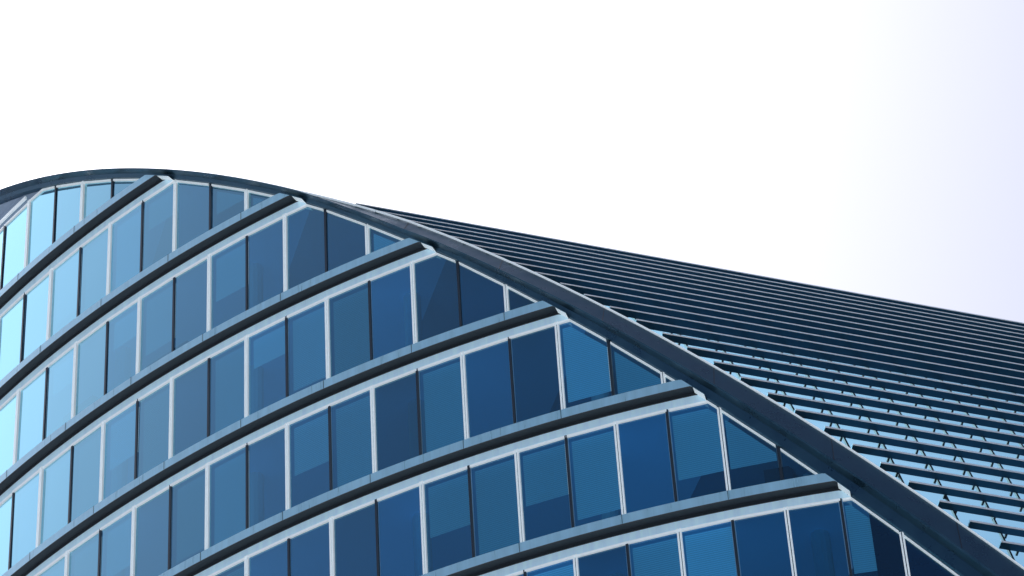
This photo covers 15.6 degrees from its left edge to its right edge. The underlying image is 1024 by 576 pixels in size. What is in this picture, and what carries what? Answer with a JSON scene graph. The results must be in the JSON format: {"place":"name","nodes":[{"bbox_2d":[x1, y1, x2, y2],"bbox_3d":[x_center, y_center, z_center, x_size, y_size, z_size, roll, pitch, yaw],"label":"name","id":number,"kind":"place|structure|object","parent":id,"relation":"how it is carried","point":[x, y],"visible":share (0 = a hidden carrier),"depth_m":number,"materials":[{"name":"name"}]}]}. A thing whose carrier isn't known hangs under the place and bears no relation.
{"place":"outdoors","nodes":[
{"label":"outdoors","id":0,"kind":"place"},
{"bbox_2d":[0,175,846,575],"bbox_3d":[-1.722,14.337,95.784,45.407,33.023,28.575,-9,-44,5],"label":"sill bands","id":1,"kind":"object","parent":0,"point":[566,533],"visible":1,"depth_m":90.32,"materials":[{"name":"grey metal"}]},
{"bbox_2d":[0,175,850,575],"bbox_3d":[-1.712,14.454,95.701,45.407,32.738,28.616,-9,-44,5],"label":"sill soffits","id":2,"kind":"object","parent":1,"relation":"attached to","point":[48,449],"visible":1,"depth_m":91.86,"materials":[{"name":"black metal"}]},
{"bbox_2d":[3,236,851,575],"bbox_3d":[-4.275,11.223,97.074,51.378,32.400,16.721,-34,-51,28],"label":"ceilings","id":3,"kind":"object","parent":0,"point":[569,462],"visible":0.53,"depth_m":88.40,"materials":[{"name":"blue"}]},
{"bbox_2d":[0,179,908,575],"bbox_3d":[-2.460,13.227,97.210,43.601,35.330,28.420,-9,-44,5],"label":"window mullions","id":4,"kind":"object","parent":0,"point":[330,413],"visible":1,"depth_m":91.71,"materials":[{"name":"black metal"}]},
{"bbox_2d":[0,0,1023,566],"label":"sky","id":5,"kind":"structure","parent":0,"point":[868,147],"materials":[{"name":"white"}]},
{"label":"ground","id":6,"kind":"structure","parent":0,"visible":0},
{"bbox_2d":[0,187,853,575],"bbox_3d":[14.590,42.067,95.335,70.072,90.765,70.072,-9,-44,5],"label":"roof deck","id":7,"kind":"structure","parent":6,"relation":"on","point":[6,207],"depth_m":105.56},
{"bbox_2d":[6,197,961,560],"bbox_3d":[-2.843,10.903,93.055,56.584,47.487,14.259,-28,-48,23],"label":"panel joints","id":8,"kind":"object","parent":7,"relation":"attached to","point":[370,481],"visible":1,"depth_m":89.89,"materials":[{"name":"grey"}]},
{"bbox_2d":[0,168,1023,575],"bbox_3d":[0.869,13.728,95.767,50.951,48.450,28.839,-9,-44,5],"label":"roof fascia","id":9,"kind":"structure","parent":7,"relation":"attached to","point":[924,524],"depth_m":86.06,"materials":[{"name":"black metal"}]},
{"bbox_2d":[155,168,1023,569],"bbox_3d":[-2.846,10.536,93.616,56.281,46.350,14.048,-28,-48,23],"label":"roof edge trim","id":10,"kind":"structure","parent":7,"relation":"attached to","point":[673,344],"depth_m":87.32,"materials":[{"name":"grey metal"}]},
{"bbox_2d":[355,204,1023,552],"bbox_3d":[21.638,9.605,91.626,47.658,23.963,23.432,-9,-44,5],"label":"louvre fins","id":11,"kind":"object","parent":7,"relation":"on","point":[873,403],"visible":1,"depth_m":90.52,"materials":[{"name":"grey metal"}]},
{"bbox_2d":[355,203,1023,545],"bbox_3d":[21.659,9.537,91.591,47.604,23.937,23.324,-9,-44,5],"label":"roof louvers","id":12,"kind":"object","parent":11,"relation":"attached to","point":[806,341],"visible":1,"depth_m":91.05,"materials":[{"name":"black metal"}]},
{"bbox_2d":[582,294,1023,559],"bbox_3d":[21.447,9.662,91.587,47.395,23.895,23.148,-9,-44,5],"label":"louver brackets","id":13,"kind":"object","parent":7,"relation":"on","point":[926,465],"visible":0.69,"depth_m":86.11,"materials":[{"name":"black metal"}]},
{"bbox_3d":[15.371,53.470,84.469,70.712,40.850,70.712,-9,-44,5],"label":"tower body","id":14,"kind":"object","parent":6,"relation":"on","visible":0},
{"bbox_2d":[158,176,850,495],"bbox_3d":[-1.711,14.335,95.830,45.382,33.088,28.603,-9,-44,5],"label":"end cap","id":15,"kind":"object","parent":14,"relation":"on","point":[840,487],"visible":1,"depth_m":89.16,"materials":[{"name":"grey metal"}]},
{"bbox_3d":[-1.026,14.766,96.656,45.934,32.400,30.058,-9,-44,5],"label":"floors","id":16,"kind":"structure","parent":15,"relation":"on","visible":0},
{"bbox_2d":[22,341,422,453],"bbox_3d":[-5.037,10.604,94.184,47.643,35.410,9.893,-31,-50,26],"label":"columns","id":17,"kind":"structure","parent":16,"relation":"on","point":[420,410],"depth_m":90.56,"materials":[{"name":"white"}]},
{"bbox_2d":[41,232,610,552],"bbox_3d":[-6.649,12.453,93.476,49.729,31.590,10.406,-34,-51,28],"label":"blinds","id":18,"kind":"object","parent":16,"relation":"on","point":[175,316],"visible":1,"depth_m":96.42,"materials":[{"name":"blue"}]},
{"bbox_2d":[0,191,668,410],"bbox_3d":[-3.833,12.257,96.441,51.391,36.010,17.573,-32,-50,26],"label":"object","id":19,"kind":"structure","parent":16,"relation":"on","point":[29,196],"depth_m":106.19,"materials":[{"name":"grey metal"}]},
{"bbox_2d":[0,196,26,224],"bbox_3d":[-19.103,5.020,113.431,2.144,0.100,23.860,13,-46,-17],"label":"transom","id":20,"kind":"object","parent":19,"relation":"attached to","point":[13,209],"visible":1,"depth_m":106.15,"materials":[{"name":"silver metal"}]},
{"bbox_2d":[0,179,958,575],"bbox_3d":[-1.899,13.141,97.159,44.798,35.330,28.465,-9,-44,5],"label":"window frames","id":21,"kind":"structure","parent":19,"relation":"attached to","point":[286,425],"depth_m":91.79,"materials":[{"name":"silver metal"}]},
{"bbox_2d":[0,180,849,575],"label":"floor ledges","id":22,"kind":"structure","parent":21,"relation":"attached to","point":[638,534],"depth_m":90.50,"materials":[{"name":"metal"}]},
{"bbox_2d":[0,181,954,575],"bbox_3d":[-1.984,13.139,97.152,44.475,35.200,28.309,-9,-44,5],"label":"facade glass","id":23,"kind":"object","parent":21,"relation":"in","point":[816,531],"visible":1,"depth_m":90.79,"materials":[{"name":"blue glass"}]}
]}

